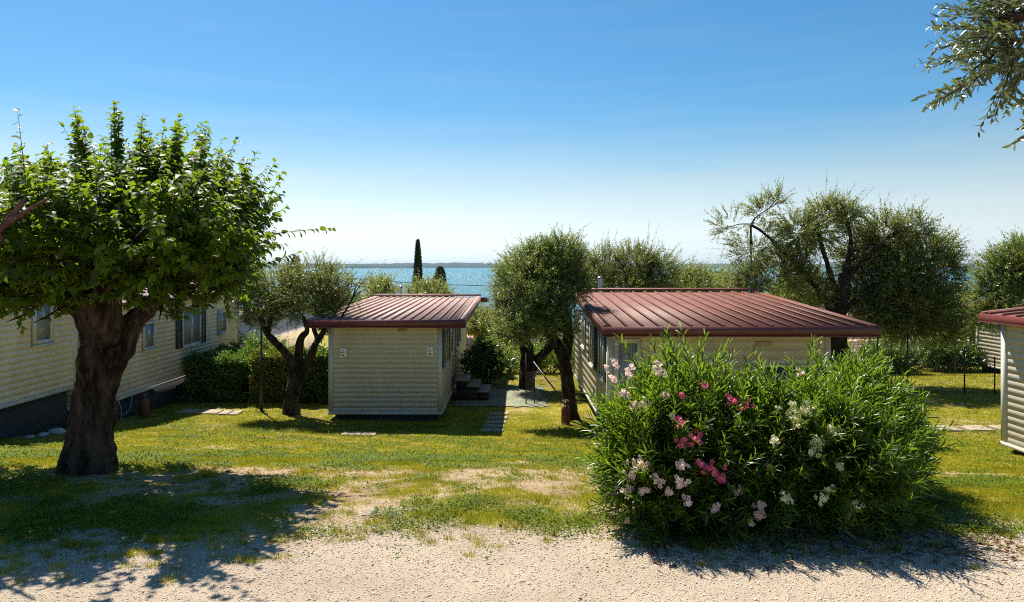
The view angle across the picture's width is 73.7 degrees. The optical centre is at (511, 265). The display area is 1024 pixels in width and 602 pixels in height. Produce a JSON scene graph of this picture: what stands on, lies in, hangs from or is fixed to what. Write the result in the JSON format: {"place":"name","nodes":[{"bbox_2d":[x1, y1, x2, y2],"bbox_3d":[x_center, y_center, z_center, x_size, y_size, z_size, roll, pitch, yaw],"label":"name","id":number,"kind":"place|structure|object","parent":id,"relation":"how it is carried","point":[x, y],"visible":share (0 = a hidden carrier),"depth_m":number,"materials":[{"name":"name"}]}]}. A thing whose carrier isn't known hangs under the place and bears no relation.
{"place":"outdoors","nodes":[
{"label":"outdoors","id":0,"kind":"place"},
{"bbox_2d":[281,264,413,267],"bbox_3d":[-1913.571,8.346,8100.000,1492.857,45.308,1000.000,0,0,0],"label":"headland hills","id":1,"kind":"structure","parent":0,"point":[369,266],"depth_m":7694.32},
{"bbox_2d":[451,385,549,406],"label":"patio","id":2,"kind":"structure","parent":0,"point":[500,396],"depth_m":21.56,"materials":[{"name":"grey concrete"}]},
{"bbox_2d":[455,374,490,399],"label":"entrance steps","id":3,"kind":"structure","parent":2,"relation":"on","point":[468,388],"depth_m":21.42,"materials":[{"name":"concrete"}]},
{"bbox_2d":[0,465,1023,601],"bbox_3d":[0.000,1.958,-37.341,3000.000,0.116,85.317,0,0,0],"label":"gravel road","id":4,"kind":"structure","parent":0,"point":[360,588],"depth_m":4.35,"materials":[{"name":"beige gravel"}]},
{"bbox_2d":[910,0,1023,150],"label":"olive tree","id":5,"kind":"object","parent":4,"relation":"on","point":[1008,55],"visible":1,"depth_m":3.07,"materials":[{"name":"green plant"}]},
{"bbox_2d":[0,331,1023,585],"bbox_3d":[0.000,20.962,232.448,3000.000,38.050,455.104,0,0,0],"label":"lawn","id":6,"kind":"structure","parent":0,"point":[555,402],"depth_m":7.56,"materials":[{"name":"green plant"}]},
{"bbox_2d":[0,197,48,245],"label":"pruned tree","id":7,"kind":"object","parent":6,"relation":"on","point":[15,214],"visible":0.93,"depth_m":5.49,"materials":[{"name":"brown plant"}]},
{"bbox_2d":[0,295,77,438],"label":"mobile home","id":8,"kind":"object","parent":6,"relation":"on","point":[37,371],"visible":0.46,"depth_m":14.23,"materials":[{"name":"beige plastic"}]},
{"bbox_2d":[31,303,55,346],"bbox_3d":[-9.846,1.157,14.360,0.072,1.035,0.680,0,0,0],"label":"window","id":9,"kind":"structure","parent":8,"relation":"in","point":[42,332],"depth_m":14.35,"materials":[{"name":"white glass"}]},
{"bbox_2d":[36,432,48,436],"bbox_3d":[-9.551,3.467,13.899,0.220,0.141,0.221,0,0,0],"label":"rock","id":10,"kind":"object","parent":6,"relation":"on","point":[42,434],"visible":0.75,"depth_m":13.85,"materials":[{"name":"grey stone"}]},
{"bbox_2d":[47,428,65,434],"bbox_3d":[-9.550,3.499,14.307,0.340,0.208,0.324,0,0,0],"label":"rock","id":11,"kind":"object","parent":6,"relation":"on","point":[57,431],"visible":0.68,"depth_m":14.24,"materials":[{"name":"grey stone"}]},
{"bbox_2d":[140,393,149,418],"bbox_3d":[-9.550,3.653,17.750,0.236,0.672,0.236,0,0,0],"label":"gas cylinder","id":12,"kind":"object","parent":6,"relation":"on","point":[144,407],"visible":0.94,"depth_m":17.66,"materials":[{"name":"brown paint"}]},
{"bbox_2d":[67,282,239,423],"bbox_3d":[-11.450,2.500,20.375,3.700,3.800,9.250,0,0,0],"label":"mobile home","id":13,"kind":"object","parent":6,"relation":"on","point":[155,369],"visible":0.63,"depth_m":19.61,"materials":[{"name":"beige plastic"}]},
{"bbox_2d":[117,380,131,420],"bbox_3d":[-9.755,3.434,17.107,0.227,0.986,1.031,0,0,0],"label":"hose","id":14,"kind":"object","parent":13,"relation":"attached to","point":[120,406],"visible":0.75,"depth_m":17.17,"materials":[{"name":"rubber"}]},
{"bbox_2d":[142,321,156,351],"bbox_3d":[-9.846,1.912,18.560,0.072,0.785,0.660,0,0,0],"label":"window","id":15,"kind":"structure","parent":13,"relation":"in","point":[149,330],"depth_m":18.59,"materials":[{"name":"white glass"}]},
{"bbox_2d":[181,308,202,348],"bbox_3d":[-9.846,1.903,21.020,0.072,1.185,1.260,0,0,0],"label":"window","id":16,"kind":"structure","parent":13,"relation":"in","point":[191,329],"depth_m":21.00,"materials":[{"name":"white glass"}]},
{"bbox_2d":[218,309,227,334],"bbox_3d":[-9.846,1.917,23.260,0.072,0.835,0.680,0,0,0],"label":"window","id":17,"kind":"structure","parent":13,"relation":"in","point":[222,320],"depth_m":23.24,"materials":[{"name":"white glass"}]},
{"bbox_2d":[0,100,335,475],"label":"mulberry tree","id":18,"kind":"object","parent":6,"relation":"on","point":[86,247],"visible":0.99,"depth_m":6.53,"materials":[{"name":"green plant"}]},
{"bbox_2d":[176,409,201,413],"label":"paving slab","id":19,"kind":"structure","parent":6,"relation":"on","point":[192,411],"depth_m":18.91,"materials":[{"name":"concrete"}]},
{"bbox_2d":[196,409,223,414],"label":"paving slab","id":20,"kind":"structure","parent":6,"relation":"on","point":[211,411],"depth_m":18.89,"materials":[{"name":"concrete"}]},
{"bbox_2d":[177,341,263,403],"bbox_3d":[-9.025,3.346,21.600,2.156,1.776,2.941,0,0,0],"label":"hedge","id":21,"kind":"object","parent":6,"relation":"on","point":[221,373],"visible":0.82,"depth_m":20.46,"materials":[{"name":"green plant"}]},
{"bbox_2d":[218,410,233,414],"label":"paving slab","id":22,"kind":"structure","parent":6,"relation":"on","point":[225,412],"depth_m":18.84,"materials":[{"name":"concrete"}]},
{"bbox_2d":[228,410,243,415],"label":"paving slab","id":23,"kind":"structure","parent":6,"relation":"on","point":[235,412],"depth_m":18.88,"materials":[{"name":"concrete"}]},
{"bbox_2d":[243,250,275,325],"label":"olive tree","id":24,"kind":"object","parent":6,"relation":"on","point":[262,282],"visible":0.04,"depth_m":33.98,"materials":[{"name":"green plant"}]},
{"bbox_2d":[225,321,294,349],"bbox_3d":[-8.800,3.060,23.357,2.555,2.396,1.962,0,0,22],"label":"shrub","id":25,"kind":"object","parent":6,"relation":"on","point":[255,342],"visible":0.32,"depth_m":23.09,"materials":[{"name":"green plant"}]},
{"bbox_2d":[258,328,264,411],"bbox_3d":[-7.123,2.795,19.400,0.220,2.800,0.214,0,0,0],"label":"metal post","id":26,"kind":"object","parent":6,"relation":"on","point":[261,394],"visible":0.74,"depth_m":19.37,"materials":[{"name":"metal"}]},
{"bbox_2d":[244,344,308,403],"bbox_3d":[-7.243,3.351,21.413,1.874,1.851,2.206,0,0,0],"label":"hedge","id":27,"kind":"object","parent":6,"relation":"on","point":[275,367],"visible":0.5,"depth_m":20.62,"materials":[{"name":"green plant"}]},
{"bbox_2d":[240,308,317,348],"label":"tiled house","id":28,"kind":"structure","parent":6,"relation":"on","point":[292,333],"depth_m":37.33,"materials":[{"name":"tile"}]},
{"bbox_2d":[285,255,308,306],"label":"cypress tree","id":29,"kind":"object","parent":6,"relation":"on","point":[292,260],"visible":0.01,"depth_m":69.68,"materials":[{"name":"green plant"}]},
{"bbox_2d":[217,247,380,415],"bbox_3d":[-6.031,1.827,19.174,4.970,4.838,2.779,0,0,0],"label":"olive tree","id":30,"kind":"object","parent":6,"relation":"on","point":[322,283],"visible":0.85,"depth_m":18.90,"materials":[{"name":"green plant"}]},
{"bbox_2d":[299,343,327,403],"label":"hedge","id":31,"kind":"object","parent":6,"relation":"on","point":[315,386],"visible":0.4,"depth_m":20.71,"materials":[{"name":"green plant"}]},
{"bbox_2d":[302,284,363,343],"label":"broadleaf tree","id":32,"kind":"object","parent":6,"relation":"on","point":[353,300],"visible":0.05,"depth_m":64.90,"materials":[{"name":"green plant"}]},
{"bbox_2d":[340,431,362,435],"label":"paving slab","id":33,"kind":"structure","parent":6,"relation":"on","point":[353,432],"depth_m":16.34,"materials":[{"name":"concrete"}]},
{"bbox_2d":[361,432,376,436],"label":"paving slab","id":34,"kind":"structure","parent":6,"relation":"on","point":[368,433],"depth_m":16.24,"materials":[{"name":"concrete"}]},
{"bbox_2d":[356,259,409,300],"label":"olive tree","id":35,"kind":"object","parent":6,"relation":"on","point":[384,285],"visible":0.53,"depth_m":39.74,"materials":[{"name":"green plant"}]},
{"bbox_2d":[361,507,404,515],"bbox_3d":[-1.040,2.033,5.550,0.320,0.105,0.260,0,0,0],"label":"stone plate","id":36,"kind":"object","parent":6,"relation":"on","point":[366,512],"visible":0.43,"depth_m":5.52,"materials":[{"name":"beige stone"}]},
{"bbox_2d":[306,285,488,420],"bbox_3d":[-3.307,2.685,23.970,4.634,3.770,12.060,0,0,0],"label":"mobile home","id":37,"kind":"object","parent":6,"relation":"on","point":[386,368],"visible":0.95,"depth_m":18.39,"materials":[{"name":"beige plastic"}]},
{"bbox_2d":[340,348,345,356],"bbox_3d":[-4.540,2.349,18.366,0.170,0.240,0.028,0,0,0],"label":"notice plate","id":38,"kind":"object","parent":37,"relation":"attached to","point":[342,352],"visible":1,"depth_m":18.36,"materials":[{"name":"white plastic"}]},
{"bbox_2d":[427,347,432,355],"bbox_3d":[-2.204,2.309,18.366,0.170,0.240,0.028,0,0,0],"label":"notice plate","id":39,"kind":"object","parent":37,"relation":"attached to","point":[429,351],"visible":1,"depth_m":18.36,"materials":[{"name":"white plastic"}]},
{"bbox_2d":[443,328,449,367],"bbox_3d":[-1.852,2.272,19.325,0.072,1.085,1.210,0,0,0],"label":"window","id":40,"kind":"structure","parent":37,"relation":"in","point":[447,361],"depth_m":19.31,"materials":[{"name":"grey glass"}]},
{"bbox_2d":[450,328,454,355],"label":"window","id":41,"kind":"structure","parent":37,"relation":"in","point":[452,352],"depth_m":21.17,"materials":[{"name":"grey glass"}]},
{"bbox_2d":[453,328,457,384],"bbox_3d":[-1.847,2.792,22.375,0.082,2.085,0.910,0,0,0],"label":"door","id":42,"kind":"structure","parent":37,"relation":"in","point":[455,329],"depth_m":22.66,"materials":[{"name":"white glass"}]},
{"bbox_2d":[458,328,460,345],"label":"window","id":43,"kind":"structure","parent":37,"relation":"in","point":[459,342],"depth_m":23.83,"materials":[{"name":"grey glass"}]},
{"bbox_2d":[411,239,422,286],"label":"cypress tree","id":44,"kind":"object","parent":6,"relation":"on","point":[418,265],"visible":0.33,"depth_m":94.65,"materials":[{"name":"green plant"}]},
{"bbox_2d":[396,269,465,296],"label":"olive tree","id":45,"kind":"object","parent":6,"relation":"on","point":[424,286],"visible":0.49,"depth_m":41.75,"materials":[{"name":"green plant"}]},
{"bbox_2d":[431,266,447,285],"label":"cypress tree","id":46,"kind":"object","parent":6,"relation":"on","point":[440,270],"visible":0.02,"depth_m":87.68,"materials":[{"name":"green plant"}]},
{"bbox_2d":[466,334,474,365],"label":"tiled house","id":47,"kind":"structure","parent":6,"relation":"on","point":[470,338],"depth_m":39.30,"materials":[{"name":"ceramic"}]},
{"bbox_2d":[467,302,499,365],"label":"olive tree","id":48,"kind":"object","parent":6,"relation":"on","point":[478,317],"visible":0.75,"depth_m":45.19,"materials":[{"name":"green plant"}]},
{"bbox_2d":[458,331,519,386],"bbox_3d":[-0.784,3.383,24.360,2.425,2.112,1.866,0,0,0],"label":"shrub","id":49,"kind":"object","parent":6,"relation":"on","point":[479,356],"visible":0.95,"depth_m":24.04,"materials":[{"name":"green plant"}]},
{"bbox_2d":[475,304,506,347],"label":"broadleaf tree","id":50,"kind":"object","parent":6,"relation":"on","point":[497,330],"visible":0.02,"depth_m":60.26,"materials":[{"name":"green plant"}]},
{"bbox_2d":[481,428,502,431],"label":"stepping slab","id":51,"kind":"structure","parent":6,"relation":"on","point":[492,429],"depth_m":17.28,"materials":[{"name":"concrete"}]},
{"bbox_2d":[483,424,503,427],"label":"stepping slab","id":52,"kind":"structure","parent":6,"relation":"on","point":[492,425],"depth_m":17.83,"materials":[{"name":"concrete"}]},
{"bbox_2d":[485,420,505,423],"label":"stepping slab","id":53,"kind":"structure","parent":6,"relation":"on","point":[494,421],"depth_m":18.37,"materials":[{"name":"concrete"}]},
{"bbox_2d":[487,416,506,419],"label":"stepping slab","id":54,"kind":"structure","parent":6,"relation":"on","point":[496,417],"depth_m":18.90,"materials":[{"name":"concrete"}]},
{"bbox_2d":[489,412,508,415],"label":"stepping slab","id":55,"kind":"structure","parent":6,"relation":"on","point":[498,413],"depth_m":19.43,"materials":[{"name":"concrete"}]},
{"bbox_2d":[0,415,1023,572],"bbox_3d":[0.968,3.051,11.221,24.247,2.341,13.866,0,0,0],"label":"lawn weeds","id":56,"kind":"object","parent":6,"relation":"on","point":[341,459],"visible":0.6,"depth_m":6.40,"materials":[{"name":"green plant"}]},
{"bbox_2d":[3,464,1023,584],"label":"fallen leaves","id":57,"kind":"object","parent":6,"relation":"on","point":[845,545],"visible":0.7,"depth_m":4.78,"materials":[{"name":"brown plant"}]},
{"bbox_2d":[480,239,561,389],"bbox_3d":[0.362,1.594,23.982,3.420,5.453,2.947,0,0,-19],"label":"olive tree","id":58,"kind":"object","parent":6,"relation":"on","point":[538,358],"visible":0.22,"depth_m":23.45,"materials":[{"name":"green plant"}]},
{"bbox_2d":[494,336,573,373],"bbox_3d":[1.423,3.743,28.107,4.600,2.127,2.664,0,0,0],"label":"shrub","id":59,"kind":"object","parent":6,"relation":"on","point":[552,360],"visible":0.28,"depth_m":27.72,"materials":[{"name":"green plant"}]},
{"bbox_2d":[510,315,573,367],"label":"broadleaf tree","id":60,"kind":"object","parent":6,"relation":"on","point":[535,343],"visible":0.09,"depth_m":68.29,"materials":[{"name":"green plant"}]},
{"bbox_2d":[476,221,611,420],"bbox_3d":[0.816,1.514,18.698,3.867,5.531,3.066,0,0,0],"label":"olive tree","id":61,"kind":"object","parent":6,"relation":"on","point":[552,266],"visible":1,"depth_m":18.52,"materials":[{"name":"green plant"}]},
{"bbox_2d":[525,353,578,403],"bbox_3d":[1.570,3.621,22.946,1.151,1.880,4.597,0,0,15],"label":"wire fence","id":62,"kind":"object","parent":6,"relation":"on","point":[534,382],"visible":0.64,"depth_m":21.14,"materials":[{"name":"black metal"}]},
{"bbox_2d":[561,400,569,424],"bbox_3d":[1.430,3.923,18.200,0.236,0.672,0.236,0,0,0],"label":"gas cylinder","id":63,"kind":"object","parent":6,"relation":"on","point":[565,413],"visible":0.97,"depth_m":18.11,"materials":[{"name":"brown paint"}]},
{"bbox_2d":[574,220,703,306],"bbox_3d":[5.235,1.402,30.847,6.768,6.865,4.340,0,0,0],"label":"olive tree","id":64,"kind":"object","parent":6,"relation":"on","point":[617,274],"visible":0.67,"depth_m":30.33,"materials":[{"name":"green plant"}]},
{"bbox_2d":[671,251,725,291],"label":"olive tree","id":65,"kind":"object","parent":6,"relation":"on","point":[707,281],"visible":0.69,"depth_m":37.57,"materials":[{"name":"green plant"}]},
{"bbox_2d":[701,257,735,291],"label":"olive tree","id":66,"kind":"object","parent":6,"relation":"on","point":[722,277],"visible":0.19,"depth_m":41.70,"materials":[{"name":"green plant"}]},
{"bbox_2d":[571,276,881,434],"bbox_3d":[5.051,2.445,21.120,6.434,4.150,11.760,0,0,0],"label":"mobile home","id":67,"kind":"object","parent":6,"relation":"on","point":[773,328],"visible":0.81,"depth_m":16.17,"materials":[{"name":"beige"}]},
{"bbox_2d":[580,316,585,349],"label":"window","id":68,"kind":"structure","parent":67,"relation":"in","point":[583,339],"depth_m":21.03,"materials":[{"name":"white glass"}]},
{"bbox_2d":[588,322,593,369],"bbox_3d":[2.183,2.192,18.775,0.072,1.185,1.010,0,0,0],"label":"window","id":69,"kind":"structure","parent":67,"relation":"in","point":[590,363],"depth_m":18.76,"materials":[{"name":"grey glass"}]},
{"bbox_2d":[596,330,603,381],"bbox_3d":[2.183,2.192,16.850,0.072,1.185,1.060,0,0,0],"label":"window","id":70,"kind":"structure","parent":67,"relation":"in","point":[600,339],"depth_m":16.85,"materials":[{"name":"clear glass"}]},
{"bbox_2d":[614,339,640,401],"bbox_3d":[2.687,2.717,15.846,0.680,2.035,0.072,0,0,0],"label":"door","id":71,"kind":"structure","parent":67,"relation":"in","point":[633,345],"depth_m":15.87,"materials":[{"name":"white glass"}]},
{"bbox_2d":[762,365,812,387],"bbox_3d":[6.382,2.768,15.846,1.260,0.935,0.072,0,0,0],"label":"window","id":72,"kind":"structure","parent":67,"relation":"in","point":[779,369],"depth_m":15.87,"materials":[{"name":"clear glass"}]},
{"bbox_2d":[567,322,965,551],"bbox_3d":[2.462,1.369,5.707,4.277,1.871,2.377,0,0,-29],"label":"oleander bush","id":73,"kind":"object","parent":6,"relation":"on","point":[840,443],"visible":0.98,"depth_m":4.97,"materials":[{"name":"green plant"}]},
{"bbox_2d":[763,259,831,309],"bbox_3d":[14.123,2.363,33.805,4.550,5.960,3.926,0,0,-33],"label":"olive tree","id":74,"kind":"object","parent":6,"relation":"on","point":[791,296],"visible":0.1,"depth_m":33.42,"materials":[{"name":"green plant"}]},
{"bbox_2d":[808,295,867,338],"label":"tiled house","id":75,"kind":"structure","parent":6,"relation":"on","point":[847,337],"depth_m":40.00,"materials":[{"name":"ceramic"}]},
{"bbox_2d":[703,172,998,363],"bbox_3d":[11.674,0.504,24.027,9.884,7.814,4.228,0,0,0],"label":"olive tree","id":76,"kind":"object","parent":6,"relation":"on","point":[897,245],"visible":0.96,"depth_m":23.65,"materials":[{"name":"green plant"}]},
{"bbox_2d":[856,338,927,374],"bbox_3d":[14.893,3.875,27.055,3.103,2.625,2.199,0,0,0],"label":"shrub","id":77,"kind":"object","parent":6,"relation":"on","point":[895,352],"visible":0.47,"depth_m":26.70,"materials":[{"name":"green plant"}]},
{"bbox_2d":[851,329,935,371],"bbox_3d":[15.942,3.871,28.947,3.372,3.082,4.211,0,0,0],"label":"olive tree","id":78,"kind":"object","parent":6,"relation":"on","point":[880,346],"visible":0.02,"depth_m":29.10,"materials":[{"name":"green plant"}]},
{"bbox_2d":[848,339,981,366],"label":"tiled house","id":79,"kind":"structure","parent":6,"relation":"on","point":[853,341],"depth_m":35.24,"materials":[{"name":"ceramic"}]},
{"bbox_2d":[890,330,955,374],"bbox_3d":[13.999,3.183,26.340,6.060,2.730,0.073,0,0,3],"label":"tall wire fence","id":80,"kind":"object","parent":6,"relation":"on","point":[925,352],"visible":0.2,"depth_m":26.23,"materials":[{"name":"black metal"}]},
{"bbox_2d":[898,282,969,367],"bbox_3d":[18.073,2.457,30.054,4.604,4.660,4.214,0,0,-18],"label":"olive tree","id":81,"kind":"object","parent":6,"relation":"on","point":[943,328],"visible":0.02,"depth_m":29.59,"materials":[{"name":"green plant"}]},
{"bbox_2d":[877,331,1000,393],"bbox_3d":[14.681,3.319,22.239,4.934,2.335,0.401,0,0,19],"label":"wire fence","id":82,"kind":"object","parent":6,"relation":"on","point":[994,376],"visible":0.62,"depth_m":22.36,"materials":[{"name":"black metal"}]},
{"bbox_2d":[926,425,963,431],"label":"paving slab","id":83,"kind":"structure","parent":6,"relation":"on","point":[955,429],"depth_m":17.08,"materials":[{"name":"concrete"}]},
{"bbox_2d":[913,332,985,372],"bbox_3d":[18.276,3.579,28.018,3.994,2.718,2.371,0,0,0],"label":"shrub","id":84,"kind":"object","parent":6,"relation":"on","point":[973,354],"visible":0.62,"depth_m":27.63,"materials":[{"name":"green plant"}]},
{"bbox_2d":[941,282,985,338],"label":"broadleaf tree","id":85,"kind":"object","parent":6,"relation":"on","point":[963,296],"depth_m":59.55,"materials":[{"name":"green plant"}]},
{"bbox_2d":[945,293,988,366],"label":"olive tree","id":86,"kind":"object","parent":6,"relation":"on","point":[971,339],"visible":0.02,"depth_m":32.81,"materials":[{"name":"green plant"}]},
{"bbox_2d":[957,425,994,431],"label":"paving slab","id":87,"kind":"structure","parent":6,"relation":"on","point":[983,428],"depth_m":17.18,"materials":[{"name":"concrete"}]},
{"bbox_2d":[949,225,1023,339],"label":"olive tree","id":88,"kind":"object","parent":6,"relation":"on","point":[1006,268],"visible":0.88,"depth_m":20.81,"materials":[{"name":"green plant"}]},
{"bbox_2d":[965,300,1022,373],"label":"mobile home","id":89,"kind":"object","parent":6,"relation":"on","point":[992,350],"visible":0.2,"depth_m":27.16,"materials":[{"name":"beige plastic"}]},
{"bbox_2d":[987,425,1000,429],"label":"paving slab","id":90,"kind":"structure","parent":6,"relation":"on","point":[997,427],"depth_m":17.30,"materials":[{"name":"concrete"}]},
{"bbox_2d":[978,307,1023,454],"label":"mobile home","id":91,"kind":"object","parent":6,"relation":"on","point":[1010,321],"visible":1,"depth_m":13.48,"materials":[{"name":"beige plastic"}]},
{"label":"utility pole","id":92,"kind":"object","parent":6,"relation":"on","visible":0},
{"bbox_2d":[301,273,490,285],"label":"overhead cable","id":93,"kind":"object","parent":92,"relation":"attached to","point":[445,284],"visible":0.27,"depth_m":47.73,"materials":[{"name":"black metal"}]},
{"bbox_2d":[0,0,1023,263],"label":"sky","id":94,"kind":"structure","parent":0,"point":[460,128],"materials":[{"name":"blue"}]},
{"bbox_2d":[240,268,996,326],"bbox_3d":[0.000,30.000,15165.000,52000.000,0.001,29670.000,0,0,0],"label":"lake","id":95,"kind":"structure","parent":0,"point":[461,278],"depth_m":1887.23,"materials":[{"name":"liquid"}]},
{"bbox_2d":[263,262,988,267],"bbox_3d":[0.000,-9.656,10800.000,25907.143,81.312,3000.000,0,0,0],"label":"hills","id":96,"kind":"structure","parent":0,"point":[458,265],"depth_m":9571.31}
]}

